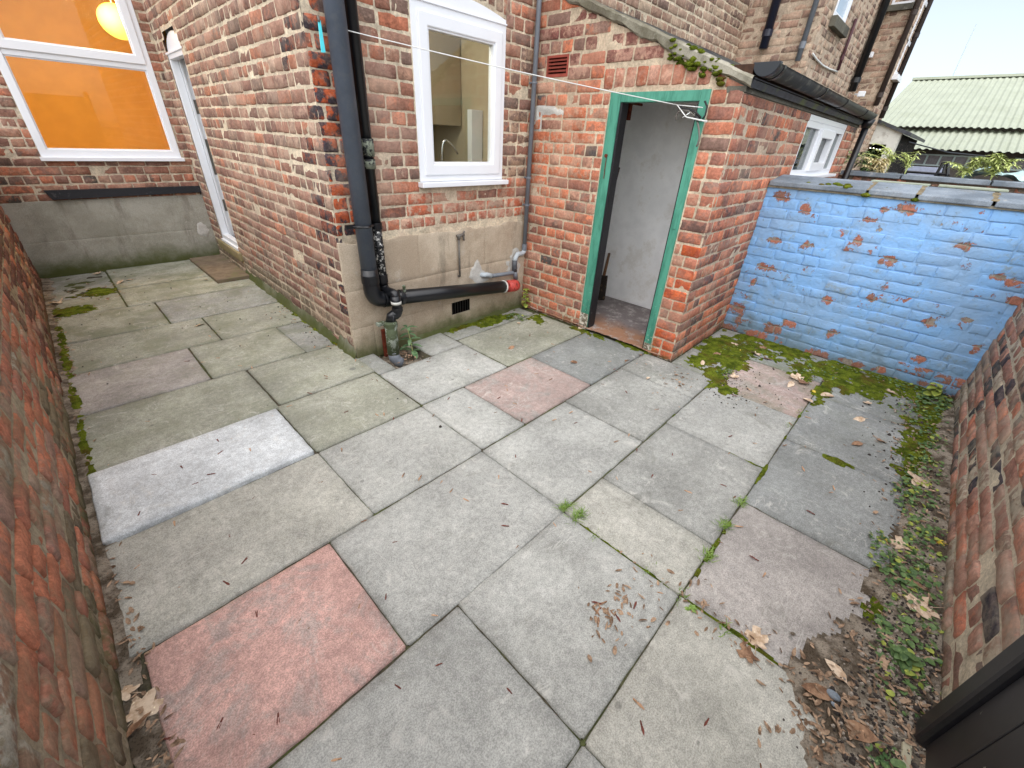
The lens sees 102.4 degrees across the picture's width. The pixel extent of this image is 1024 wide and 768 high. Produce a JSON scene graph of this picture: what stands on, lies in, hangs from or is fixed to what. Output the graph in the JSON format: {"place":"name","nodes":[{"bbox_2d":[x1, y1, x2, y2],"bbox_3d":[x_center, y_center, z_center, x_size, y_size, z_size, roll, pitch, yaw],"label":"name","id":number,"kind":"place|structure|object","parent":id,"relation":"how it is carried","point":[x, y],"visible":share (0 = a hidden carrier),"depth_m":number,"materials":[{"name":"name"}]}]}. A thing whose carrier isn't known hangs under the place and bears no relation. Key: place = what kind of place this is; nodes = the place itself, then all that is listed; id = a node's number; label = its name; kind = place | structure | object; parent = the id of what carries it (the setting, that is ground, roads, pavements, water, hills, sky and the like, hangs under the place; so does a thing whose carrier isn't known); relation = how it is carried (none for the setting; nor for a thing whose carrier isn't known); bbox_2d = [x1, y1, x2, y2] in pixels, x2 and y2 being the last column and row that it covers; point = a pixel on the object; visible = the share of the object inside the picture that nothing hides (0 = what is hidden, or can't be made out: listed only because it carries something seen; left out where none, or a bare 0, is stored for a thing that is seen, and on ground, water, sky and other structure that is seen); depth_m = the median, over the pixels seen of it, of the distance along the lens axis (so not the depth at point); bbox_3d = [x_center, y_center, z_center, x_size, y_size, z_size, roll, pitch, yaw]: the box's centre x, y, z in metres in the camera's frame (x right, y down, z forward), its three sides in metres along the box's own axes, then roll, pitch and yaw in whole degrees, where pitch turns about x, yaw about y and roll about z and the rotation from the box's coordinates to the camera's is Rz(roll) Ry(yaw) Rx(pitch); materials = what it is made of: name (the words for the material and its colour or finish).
{"place":"outdoors","nodes":[
{"label":"outdoors","id":0,"kind":"place"},
{"bbox_2d":[381,346,421,368],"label":"soil","id":1,"kind":"structure","parent":0,"point":[408,361],"depth_m":3.38,"materials":[{"name":"soil"}]},
{"bbox_2d":[381,329,387,356],"bbox_3d":[-1.031,-0.335,3.351,0.025,0.238,0.040,28,39,36],"label":"rusty bar","id":2,"kind":"object","parent":1,"relation":"on","point":[383,335],"visible":0.62,"depth_m":3.33,"materials":[{"name":"metal"}]},
{"bbox_2d":[399,325,421,358],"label":"nettle","id":3,"kind":"object","parent":1,"relation":"on","point":[413,352],"visible":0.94,"depth_m":3.34,"materials":[{"name":"green plant"}]},
{"bbox_2d":[46,260,953,767],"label":"paving","id":4,"kind":"structure","parent":0,"point":[157,400],"depth_m":1.87,"materials":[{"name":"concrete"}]},
{"bbox_2d":[0,206,133,767],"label":"boundary wall","id":5,"kind":"structure","parent":4,"relation":"on","point":[61,703],"depth_m":1.21,"materials":[{"name":"brick"}]},
{"bbox_2d":[40,278,171,767],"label":"soil","id":6,"kind":"structure","parent":4,"relation":"on","point":[142,743],"depth_m":1.52,"materials":[{"name":"brown soil"}]},
{"bbox_2d":[121,683,140,700],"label":"fallen leaf","id":7,"kind":"object","parent":6,"relation":"on","point":[127,690],"visible":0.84,"depth_m":1.28,"materials":[{"name":"plant"}]},
{"bbox_2d":[126,711,150,737],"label":"fallen leaf","id":8,"kind":"object","parent":6,"relation":"on","point":[131,728],"visible":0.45,"depth_m":1.21,"materials":[{"name":"plant"}]},
{"bbox_2d":[126,687,163,728],"bbox_3d":[-1.122,0.989,1.232,0.105,0.016,0.137,5,32,3],"label":"fallen leaf","id":9,"kind":"object","parent":6,"relation":"on","point":[147,702],"visible":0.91,"depth_m":1.25,"materials":[{"name":"plant"}]},
{"bbox_2d":[49,287,363,475],"bbox_3d":[-2.746,-0.472,3.553,3.662,0.013,1.697,28,39,36],"label":"moss","id":10,"kind":"object","parent":4,"relation":"on","point":[77,403],"visible":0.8,"depth_m":3.12,"materials":[{"name":"green plant"}]},
{"bbox_2d":[190,254,248,283],"bbox_3d":[-3.583,-1.429,5.059,1.190,0.042,0.370,28,39,36],"label":"doormat","id":11,"kind":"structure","parent":4,"relation":"on","point":[219,268],"depth_m":4.96,"materials":[{"name":"brown fabric"}]},
{"bbox_2d":[46,272,951,767],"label":"leaf litter","id":12,"kind":"object","parent":4,"relation":"on","point":[818,752],"visible":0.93,"depth_m":1.39,"materials":[{"name":"brown plant"}]},
{"bbox_2d":[73,274,948,767],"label":"grit","id":13,"kind":"object","parent":4,"relation":"on","point":[851,758],"visible":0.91,"depth_m":1.41,"materials":[{"name":"gravel"}]},
{"bbox_2d":[554,497,576,514],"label":"grass tuft","id":14,"kind":"object","parent":4,"relation":"on","point":[565,505],"visible":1,"depth_m":2.01,"materials":[{"name":"plant"}]},
{"bbox_2d":[564,507,590,523],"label":"grass tuft","id":15,"kind":"object","parent":4,"relation":"on","point":[577,513],"visible":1,"depth_m":1.97,"materials":[{"name":"plant"}]},
{"bbox_2d":[633,698,644,709],"bbox_3d":[0.406,1.023,1.317,0.044,0.007,0.010,29,35,36],"label":"fallen seed","id":16,"kind":"object","parent":4,"relation":"on","point":[639,704],"visible":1,"depth_m":1.32,"materials":[{"name":"plant"}]},
{"bbox_2d":[580,414,800,664],"bbox_3d":[1.298,0.504,2.273,1.125,0.014,1.933,28,39,36],"label":"joint moss","id":17,"kind":"object","parent":4,"relation":"on","point":[716,544],"visible":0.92,"depth_m":1.74,"materials":[{"name":"green plant"}]},
{"bbox_2d":[684,604,697,612],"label":"weed","id":18,"kind":"object","parent":4,"relation":"on","point":[693,608],"visible":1,"depth_m":1.60,"materials":[{"name":"green plant"}]},
{"bbox_2d":[522,0,863,361],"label":"outhouse","id":19,"kind":"structure","parent":4,"relation":"on","point":[667,218],"depth_m":3.38,"materials":[{"name":"brick"}]},
{"bbox_2d":[521,288,530,307],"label":"ivy sprig","id":20,"kind":"object","parent":19,"relation":"attached to","point":[526,299],"visible":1,"depth_m":4.29,"materials":[{"name":"green plant"}]},
{"bbox_2d":[598,253,609,299],"bbox_3d":[0.962,-1.152,4.429,0.130,0.448,0.347,8,31,8],"label":"spade","id":21,"kind":"object","parent":19,"relation":"in","point":[602,290],"visible":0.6,"depth_m":4.40,"materials":[{"name":"metal"}]},
{"bbox_2d":[626,103,642,119],"bbox_3d":[1.118,-2.482,3.754,0.024,0.140,0.220,28,39,36],"label":"wall bracket","id":22,"kind":"object","parent":19,"relation":"attached to","point":[630,106],"depth_m":3.70,"materials":[{"name":"metal"}]},
{"bbox_2d":[675,100,707,146],"bbox_3d":[1.168,-1.722,2.728,0.210,0.257,0.026,28,39,36],"label":"line hook","id":23,"kind":"object","parent":19,"relation":"attached to","point":[697,115],"visible":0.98,"depth_m":2.69,"materials":[{"name":"grey metal"}]},
{"bbox_2d":[348,30,706,121],"bbox_3d":[0.128,-1.869,2.529,2.275,0.343,0.158,0,31,-5],"label":"clothes line","id":24,"kind":"object","parent":23,"relation":"attached to","point":[540,76],"visible":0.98,"depth_m":2.53,"materials":[{"name":"white plastic"}]},
{"bbox_2d":[754,61,877,127],"bbox_3d":[2.911,-2.502,3.716,0.148,0.150,4.127,28,39,36],"label":"gutter","id":25,"kind":"object","parent":19,"relation":"attached to","point":[779,72],"visible":1,"depth_m":2.92,"materials":[{"name":"black plastic"}]},
{"bbox_2d":[841,128,868,178],"bbox_3d":[4.260,-2.330,5.480,0.070,1.865,0.070,28,39,36],"label":"downpipe","id":26,"kind":"object","parent":25,"relation":"attached to","point":[855,151],"visible":0.29,"depth_m":5.13,"materials":[{"name":"black plastic"}]},
{"bbox_2d":[790,114,846,176],"bbox_3d":[3.096,-2.484,4.339,0.420,0.700,1.960,28,39,36],"label":"window","id":27,"kind":"structure","parent":19,"relation":"in","point":[822,137],"depth_m":4.27,"materials":[{"name":"white plastic"}]},
{"bbox_2d":[447,310,951,529],"bbox_3d":[1.326,-0.184,3.429,3.450,0.013,2.310,28,39,36],"label":"moss","id":28,"kind":"object","parent":4,"relation":"on","point":[872,386],"visible":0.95,"depth_m":3.34,"materials":[{"name":"green plant"}]},
{"bbox_2d":[694,545,721,564],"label":"grass tuft","id":29,"kind":"object","parent":4,"relation":"on","point":[706,554],"visible":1,"depth_m":1.81,"materials":[{"name":"plant"}]},
{"bbox_2d":[712,519,734,532],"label":"grass tuft","id":30,"kind":"object","parent":4,"relation":"on","point":[725,525],"visible":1,"depth_m":1.97,"materials":[{"name":"plant"}]},
{"bbox_2d":[718,617,732,636],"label":"grass tuft","id":31,"kind":"object","parent":4,"relation":"on","point":[725,626],"visible":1,"depth_m":1.54,"materials":[{"name":"plant"}]},
{"bbox_2d":[731,496,747,508],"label":"grass tuft","id":32,"kind":"object","parent":4,"relation":"on","point":[740,499],"visible":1,"depth_m":2.09,"materials":[{"name":"plant"}]},
{"bbox_2d":[736,640,761,669],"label":"fallen leaf","id":33,"kind":"object","parent":4,"relation":"on","point":[745,651],"visible":1,"depth_m":1.46,"materials":[{"name":"plant"}]},
{"bbox_2d":[745,625,768,653],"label":"fallen leaf","id":34,"kind":"object","parent":4,"relation":"on","point":[760,640],"visible":1,"depth_m":1.51,"materials":[{"name":"plant"}]},
{"bbox_2d":[787,381,794,386],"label":"fallen leaf","id":35,"kind":"object","parent":4,"relation":"on","point":[791,383],"visible":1,"depth_m":3.18,"materials":[{"name":"plant"}]},
{"bbox_2d":[790,373,803,380],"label":"fallen leaf","id":36,"kind":"object","parent":4,"relation":"on","point":[792,375],"visible":0.94,"depth_m":3.28,"materials":[{"name":"plant"}]},
{"bbox_2d":[797,377,813,385],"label":"fallen leaf","id":37,"kind":"object","parent":4,"relation":"on","point":[801,380],"visible":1,"depth_m":3.22,"materials":[{"name":"plant"}]},
{"bbox_2d":[821,392,833,396],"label":"fallen leaf","id":38,"kind":"object","parent":4,"relation":"on","point":[827,394],"visible":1,"depth_m":3.07,"materials":[{"name":"plant"}]},
{"bbox_2d":[852,441,862,444],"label":"fallen leaf","id":39,"kind":"object","parent":4,"relation":"on","point":[857,443],"visible":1,"depth_m":2.56,"materials":[{"name":"plant"}]},
{"bbox_2d":[854,417,867,421],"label":"fallen leaf","id":40,"kind":"object","parent":4,"relation":"on","point":[860,419],"visible":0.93,"depth_m":2.81,"materials":[{"name":"plant"}]},
{"bbox_2d":[782,399,954,767],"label":"soil","id":41,"kind":"structure","parent":4,"relation":"on","point":[823,649],"depth_m":1.50,"materials":[{"name":"brown soil"}]},
{"bbox_2d":[506,313,952,767],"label":"ground cover","id":42,"kind":"object","parent":41,"relation":"on","point":[895,762],"visible":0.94,"depth_m":1.77,"materials":[{"name":"green plant"}]},
{"bbox_2d":[801,683,831,700],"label":"fallen leaf","id":43,"kind":"object","parent":41,"relation":"on","point":[811,688],"visible":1,"depth_m":1.35,"materials":[{"name":"plant"}]},
{"bbox_2d":[827,689,840,701],"bbox_3d":[1.048,1.013,1.341,0.028,0.020,0.043,-24,40,-37],"label":"stone","id":44,"kind":"object","parent":41,"relation":"on","point":[832,694],"visible":1,"depth_m":1.33,"materials":[{"name":"grey stone"}]},
{"bbox_2d":[825,659,852,690],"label":"fallen leaf","id":45,"kind":"object","parent":41,"relation":"on","point":[838,671],"visible":1,"depth_m":1.41,"materials":[{"name":"plant"}]},
{"bbox_2d":[844,719,890,744],"bbox_3d":[1.070,1.070,1.262,0.141,0.028,0.049,7,42,28],"label":"fallen leaf","id":46,"kind":"object","parent":41,"relation":"on","point":[870,737],"visible":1,"depth_m":1.26,"materials":[{"name":"plant"}]},
{"bbox_2d":[890,535,911,553],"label":"fallen leaf","id":47,"kind":"object","parent":41,"relation":"on","point":[899,539],"visible":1,"depth_m":1.91,"materials":[{"name":"plant"}]},
{"bbox_2d":[900,738,911,767],"bbox_3d":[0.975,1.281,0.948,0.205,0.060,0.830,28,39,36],"label":"fallen leaf","id":48,"kind":"object","parent":41,"relation":"on","point":[905,747],"visible":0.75,"depth_m":1.22,"materials":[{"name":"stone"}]},
{"bbox_2d":[915,634,1023,767],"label":"gate","id":49,"kind":"structure","parent":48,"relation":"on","point":[976,720],"depth_m":1.05,"materials":[{"name":"black paint"}]},
{"bbox_2d":[891,646,923,673],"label":"weed","id":50,"kind":"object","parent":41,"relation":"on","point":[902,654],"visible":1,"depth_m":1.43,"materials":[{"name":"green plant"}]},
{"bbox_2d":[904,579,930,592],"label":"fallen leaf","id":51,"kind":"object","parent":41,"relation":"on","point":[919,585],"visible":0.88,"depth_m":1.71,"materials":[{"name":"plant"}]},
{"bbox_2d":[907,471,928,487],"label":"fallen leaf","id":52,"kind":"object","parent":41,"relation":"on","point":[915,479],"visible":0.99,"depth_m":2.28,"materials":[{"name":"plant"}]},
{"bbox_2d":[904,593,944,618],"bbox_3d":[1.624,0.874,1.623,0.142,0.015,0.108,-1,34,2],"label":"fallen leaf","id":53,"kind":"object","parent":41,"relation":"on","point":[925,614],"visible":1,"depth_m":1.62,"materials":[{"name":"plant"}]},
{"bbox_2d":[923,382,945,400],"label":"weed","id":54,"kind":"object","parent":41,"relation":"on","point":[936,391],"visible":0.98,"depth_m":3.10,"materials":[{"name":"green plant"}]},
{"bbox_2d":[722,174,1023,396],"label":"boundary wall","id":55,"kind":"structure","parent":4,"relation":"on","point":[924,288],"depth_m":3.19,"materials":[{"name":"blue paint"},{"name":"brick"},{"name":"grey slate"}]},
{"bbox_2d":[824,177,1023,203],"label":"slate strip","id":56,"kind":"object","parent":55,"relation":"on","point":[972,188],"visible":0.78,"depth_m":3.02,"materials":[{"name":"stone"}]},
{"bbox_2d":[860,596,886,624],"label":"moss","id":57,"kind":"object","parent":4,"relation":"on","point":[875,607],"visible":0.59,"depth_m":1.63,"materials":[{"name":"plant"}]},
{"bbox_2d":[940,300,1023,700],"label":"boundary wall","id":58,"kind":"structure","parent":4,"relation":"on","point":[982,624],"depth_m":1.70,"materials":[{"name":"brick"}]},
{"bbox_2d":[890,0,1023,102],"label":"sky","id":59,"kind":"structure","parent":0,"point":[995,45],"materials":[{"name":"white"}]},
{"label":"ground","id":60,"kind":"structure","parent":0,"visible":0},
{"bbox_2d":[0,0,749,358],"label":"terraced house","id":61,"kind":"structure","parent":60,"relation":"on","point":[172,130],"depth_m":3.71,"materials":[{"name":"brick"}]},
{"bbox_2d":[0,0,184,160],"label":"window","id":62,"kind":"structure","parent":61,"relation":"in","point":[139,60],"depth_m":4.24,"materials":[{"name":"white plastic"}]},
{"bbox_2d":[96,0,127,39],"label":"pendant lamp","id":63,"kind":"object","parent":61,"relation":"hanging from","point":[109,18],"visible":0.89,"depth_m":4.86,"materials":[{"name":"yellow"}]},
{"bbox_2d":[165,30,238,250],"bbox_3d":[-3.321,-2.573,4.539,0.751,2.020,0.186,28,39,36],"label":"door","id":64,"kind":"structure","parent":61,"relation":"in","point":[174,53],"depth_m":4.64,"materials":[{"name":"white plastic"}]},
{"bbox_2d":[316,15,325,52],"bbox_3d":[-1.036,-1.897,2.233,0.023,0.174,0.142,-8,32,-18],"label":"hook strap","id":65,"kind":"object","parent":61,"relation":"hanging from","point":[322,45],"visible":1,"depth_m":2.19,"materials":[{"name":"teal plastic"}]},
{"bbox_2d":[344,0,405,366],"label":"rainwater pipe","id":66,"kind":"object","parent":61,"relation":"attached to","point":[390,324],"visible":0.93,"depth_m":2.72,"materials":[{"name":"black plastic"}]},
{"bbox_2d":[323,0,519,306],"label":"soil pipe","id":67,"kind":"object","parent":61,"relation":"attached to","point":[338,42],"visible":0.92,"depth_m":2.62,"materials":[{"name":"grey plastic"}]},
{"bbox_2d":[429,31,460,125],"bbox_3d":[-1.048,-2.977,3.990,1.250,0.780,0.390,28,39,36],"label":"kitchen cupboard","id":68,"kind":"object","parent":61,"relation":"attached to","point":[445,72],"visible":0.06,"depth_m":3.66,"materials":[{"name":"white plastic"}]},
{"bbox_2d":[409,0,508,187],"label":"window","id":69,"kind":"structure","parent":61,"relation":"in","point":[469,20],"depth_m":2.96,"materials":[{"name":"white plastic"}]},
{"bbox_2d":[456,231,464,276],"bbox_3d":[-0.444,-1.120,3.563,0.046,0.389,0.088,28,39,36],"label":"outside tap","id":70,"kind":"object","parent":61,"relation":"attached to","point":[458,236],"visible":1,"depth_m":3.50,"materials":[{"name":"grey metal"}]},
{"bbox_2d":[480,0,541,279],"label":"waste pipe","id":71,"kind":"object","parent":61,"relation":"attached to","point":[528,177],"visible":1,"depth_m":3.63,"materials":[{"name":"grey plastic"}]},
{"bbox_3d":[-0.767,-1.650,3.488,0.560,0.040,1.530,28,39,36],"label":"worktop","id":72,"kind":"object","parent":61,"relation":"on","visible":0},
{"bbox_2d":[441,139,458,161],"bbox_3d":[-0.524,-1.860,3.476,0.018,0.354,0.185,28,39,36],"label":"kitchen tap","id":73,"kind":"object","parent":72,"relation":"on","point":[450,143],"visible":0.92,"depth_m":3.39,"materials":[{"name":"silver metal"}]},
{"bbox_2d":[467,109,482,161],"bbox_3d":[-0.344,-2.199,3.833,0.060,0.587,0.133,28,39,36],"label":"tall unit","id":74,"kind":"object","parent":72,"relation":"on","point":[475,123],"visible":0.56,"depth_m":3.75,"materials":[{"name":"white plastic"}]},
{"bbox_2d":[735,0,927,172],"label":"terraced house","id":75,"kind":"structure","parent":60,"relation":"on","point":[830,28],"depth_m":5.74,"materials":[{"name":"brown brick"}]},
{"bbox_2d":[759,0,780,48],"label":"drainpipe","id":76,"kind":"object","parent":75,"relation":"attached to","point":[767,33],"visible":1,"depth_m":5.25,"materials":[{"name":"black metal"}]},
{"bbox_2d":[795,0,818,60],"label":"drainpipe","id":77,"kind":"object","parent":75,"relation":"attached to","point":[802,45],"visible":1,"depth_m":5.07,"materials":[{"name":"grey plastic"}]},
{"bbox_2d":[812,53,837,72],"bbox_3d":[4.325,-4.401,5.683,0.023,0.065,1.550,28,39,36],"label":"cable","id":78,"kind":"object","parent":75,"relation":"attached to","point":[821,64],"visible":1,"depth_m":5.60,"materials":[{"name":"white plastic"}]},
{"bbox_2d":[833,0,852,21],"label":"window","id":79,"kind":"structure","parent":75,"relation":"in","point":[842,9],"depth_m":5.48,"materials":[{"name":"white plastic"}]},
{"bbox_2d":[836,18,857,70],"bbox_3d":[4.902,-5.693,5.519,0.048,2.390,0.048,28,39,36],"label":"drainpipe","id":80,"kind":"object","parent":75,"relation":"attached to","point":[846,44],"visible":1,"depth_m":5.97,"materials":[{"name":"metal"}]},
{"bbox_2d":[854,91,865,96],"bbox_3d":[5.925,-4.942,7.022,0.153,0.080,0.081,28,39,36],"label":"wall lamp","id":81,"kind":"object","parent":75,"relation":"attached to","point":[860,93],"visible":1,"depth_m":6.98,"materials":[{"name":"white plastic"}]},
{"bbox_2d":[848,0,890,91],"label":"drainpipe","id":82,"kind":"object","parent":75,"relation":"attached to","point":[870,42],"visible":1,"depth_m":6.65,"materials":[{"name":"black plastic"}]},
{"bbox_2d":[873,0,921,105],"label":"drainpipe","id":83,"kind":"object","parent":75,"relation":"attached to","point":[909,23],"visible":1,"depth_m":6.91,"materials":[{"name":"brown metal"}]},
{"bbox_2d":[891,0,914,4],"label":"window","id":84,"kind":"structure","parent":75,"relation":"in","point":[893,2],"depth_m":6.76,"materials":[{"name":"white plastic"}]},
{"bbox_2d":[879,0,933,117],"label":"drainpipe","id":85,"kind":"object","parent":75,"relation":"attached to","point":[916,34],"visible":1,"depth_m":7.54,"materials":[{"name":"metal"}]},
{"bbox_2d":[894,0,927,73],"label":"drainpipe","id":86,"kind":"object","parent":75,"relation":"in","point":[925,2],"depth_m":7.23,"materials":[{"name":"white plastic"}]},
{"bbox_2d":[860,119,924,173],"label":"outhouse","id":87,"kind":"structure","parent":60,"relation":"on","point":[896,139],"depth_m":8.33,"materials":[{"name":"white paint"}]},
{"bbox_2d":[860,144,885,170],"bbox_3d":[7.491,-4.199,8.970,0.600,1.800,0.020,28,39,36],"label":"doorway","id":88,"kind":"structure","parent":87,"relation":"in","point":[875,146],"depth_m":8.56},
{"bbox_2d":[908,141,985,156],"bbox_3d":[9.395,-4.990,8.777,3.613,0.168,0.103,-12,34,-23],"label":"cable","id":89,"kind":"object","parent":87,"relation":"attached to","point":[945,151],"visible":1,"depth_m":8.59,"materials":[{"name":"black plastic"}]},
{"bbox_2d":[900,166,942,179],"bbox_3d":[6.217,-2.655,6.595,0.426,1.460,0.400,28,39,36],"label":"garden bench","id":90,"kind":"object","parent":60,"relation":"on","point":[924,169],"visible":0.11,"depth_m":6.12,"materials":[{"name":"grey paint"}]},
{"bbox_2d":[906,161,949,182],"bbox_3d":[5.721,-2.391,6.019,0.471,1.550,0.039,28,39,36],"label":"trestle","id":91,"kind":"object","parent":60,"relation":"on","point":[947,173],"visible":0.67,"depth_m":5.60,"materials":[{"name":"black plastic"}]},
{"bbox_2d":[838,170,1023,192],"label":"boundary wall","id":92,"kind":"structure","parent":60,"relation":"on","point":[938,180],"depth_m":4.79,"materials":[{"name":"grey stone"}]},
{"bbox_2d":[858,156,890,177],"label":"weed","id":93,"kind":"object","parent":92,"relation":"on","point":[882,167],"visible":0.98,"depth_m":5.11,"materials":[{"name":"beige plant"}]},
{"bbox_2d":[863,143,895,171],"bbox_3d":[4.607,-2.859,5.189,0.344,0.303,0.382,-4,31,-11],"label":"weed","id":94,"kind":"object","parent":92,"relation":"on","point":[890,157],"visible":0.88,"depth_m":5.13,"materials":[{"name":"green plant"}]},
{"bbox_2d":[892,151,923,173],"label":"weed","id":95,"kind":"object","parent":92,"relation":"on","point":[907,163],"visible":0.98,"depth_m":4.96,"materials":[{"name":"green plant"}]},
{"bbox_2d":[945,156,991,177],"bbox_3d":[5.156,-2.459,4.714,0.298,0.267,0.415,-9,33,-19],"label":"weed","id":96,"kind":"object","parent":92,"relation":"on","point":[972,164],"visible":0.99,"depth_m":4.65,"materials":[{"name":"green plant"}]},
{"bbox_2d":[974,153,1023,179],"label":"weed","id":97,"kind":"object","parent":92,"relation":"on","point":[996,167],"visible":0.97,"depth_m":4.50,"materials":[{"name":"green plant"}]},
{"bbox_2d":[882,73,1023,183],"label":"warehouse","id":98,"kind":"structure","parent":60,"relation":"on","point":[977,114],"depth_m":11.80,"materials":[{"name":"green metal"}]},
{"bbox_2d":[910,153,982,167],"bbox_3d":[11.755,-6.045,11.154,1.401,0.280,0.080,28,39,36],"label":"window","id":99,"kind":"structure","parent":98,"relation":"in","point":[924,159],"depth_m":11.23,"materials":[{"name":"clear glass"}]},
{"bbox_2d":[1010,158,1023,170],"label":"window","id":100,"kind":"structure","parent":98,"relation":"in","point":[1021,168],"depth_m":10.35,"materials":[{"name":"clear glass"}]},
{"bbox_2d":[952,24,976,75],"bbox_3d":[26.203,-17.227,25.160,0.185,7.311,0.077,28,39,36],"label":"mast","id":101,"kind":"object","parent":60,"relation":"on","point":[964,50],"visible":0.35,"depth_m":23.95,"materials":[{"name":"metal"}]},
{"bbox_3d":[5.872,-1.890,5.407,0.580,1.330,0.700,28,39,36],"label":"storage box","id":102,"kind":"object","parent":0,"visible":0},
{"bbox_2d":[958,166,1023,183],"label":"tarpaulin","id":103,"kind":"object","parent":102,"relation":"on","point":[1017,176],"visible":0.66,"depth_m":4.89,"materials":[{"name":"plastic"}]},
{"bbox_3d":[5.609,-2.724,6.755,0.550,1.360,0.400,28,39,36],"label":"planter","id":104,"kind":"object","parent":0,"visible":0},
{"bbox_2d":[844,150,874,170],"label":"weed","id":105,"kind":"object","parent":104,"relation":"in","point":[861,162],"visible":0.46,"depth_m":6.39,"materials":[{"name":"green plant"}]}
]}

